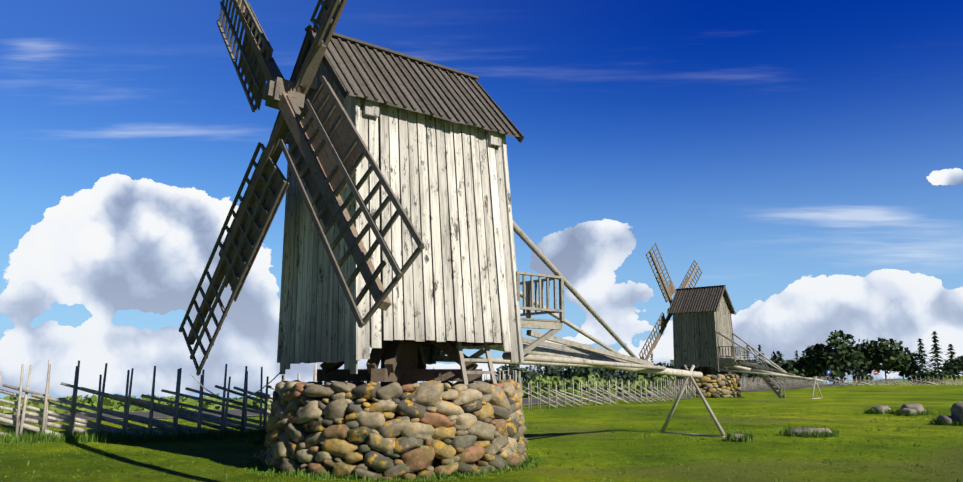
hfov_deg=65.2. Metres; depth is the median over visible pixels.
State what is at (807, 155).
sky
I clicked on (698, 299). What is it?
mill roof
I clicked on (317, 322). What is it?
mill body boards
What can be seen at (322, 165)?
mill sail stocks
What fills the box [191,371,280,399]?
mill rope
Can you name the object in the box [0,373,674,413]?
light bushes
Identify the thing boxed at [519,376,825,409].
fence
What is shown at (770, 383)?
mill balcony
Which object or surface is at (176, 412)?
fence
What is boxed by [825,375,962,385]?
fence
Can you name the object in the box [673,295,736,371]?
mill body boards
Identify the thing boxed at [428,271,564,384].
mill balcony
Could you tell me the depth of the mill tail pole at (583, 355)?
18.67 m
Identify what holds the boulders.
on the ground
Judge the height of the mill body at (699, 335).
5.990 m
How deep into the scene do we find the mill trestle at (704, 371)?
58.59 m
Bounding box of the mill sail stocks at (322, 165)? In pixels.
[187,0,390,344]
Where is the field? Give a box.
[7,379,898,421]
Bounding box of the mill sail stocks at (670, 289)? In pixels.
[645,251,697,359]
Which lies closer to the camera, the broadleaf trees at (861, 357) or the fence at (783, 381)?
the fence at (783, 381)
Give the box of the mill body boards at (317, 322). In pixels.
[277,61,523,373]
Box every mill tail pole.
[433,219,726,437]
[716,315,822,398]
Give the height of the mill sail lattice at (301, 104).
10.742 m
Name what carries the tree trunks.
on the ground
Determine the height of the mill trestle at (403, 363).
1.710 m
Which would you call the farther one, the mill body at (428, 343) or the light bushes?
the light bushes
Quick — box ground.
[0,376,962,481]
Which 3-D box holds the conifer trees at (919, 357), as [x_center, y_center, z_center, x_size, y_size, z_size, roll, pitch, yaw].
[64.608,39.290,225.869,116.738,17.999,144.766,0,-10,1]
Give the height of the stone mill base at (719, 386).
2.124 m
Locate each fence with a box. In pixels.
[0,360,521,439]
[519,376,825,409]
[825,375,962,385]
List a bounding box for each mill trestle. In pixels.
[316,340,481,385]
[688,366,727,375]
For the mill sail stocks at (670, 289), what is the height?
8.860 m
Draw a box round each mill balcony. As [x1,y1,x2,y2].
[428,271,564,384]
[717,346,785,397]
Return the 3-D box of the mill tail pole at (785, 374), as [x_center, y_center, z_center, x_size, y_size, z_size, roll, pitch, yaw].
[21.018,8.531,55.713,7.833,6.369,3.101,-9,-13,41]
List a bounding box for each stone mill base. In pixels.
[259,379,527,479]
[673,374,741,397]
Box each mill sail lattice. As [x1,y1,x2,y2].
[179,0,424,375]
[639,243,701,360]
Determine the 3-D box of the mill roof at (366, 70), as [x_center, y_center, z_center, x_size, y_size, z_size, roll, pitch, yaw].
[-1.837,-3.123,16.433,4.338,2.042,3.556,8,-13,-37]
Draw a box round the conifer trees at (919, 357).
[509,331,962,384]
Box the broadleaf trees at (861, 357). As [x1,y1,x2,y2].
[494,330,962,388]
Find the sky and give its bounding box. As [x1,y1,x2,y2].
[0,0,962,400]
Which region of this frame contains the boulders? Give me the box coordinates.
[259,402,962,441]
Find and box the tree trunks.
[511,333,962,384]
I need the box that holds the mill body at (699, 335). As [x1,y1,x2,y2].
[676,307,727,365]
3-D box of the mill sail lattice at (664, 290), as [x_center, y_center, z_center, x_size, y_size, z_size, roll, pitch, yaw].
[16.275,5.630,60.722,3.111,10.244,10.276,-9,-13,41]
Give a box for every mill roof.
[270,25,523,143]
[667,285,735,314]
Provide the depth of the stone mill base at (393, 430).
13.08 m

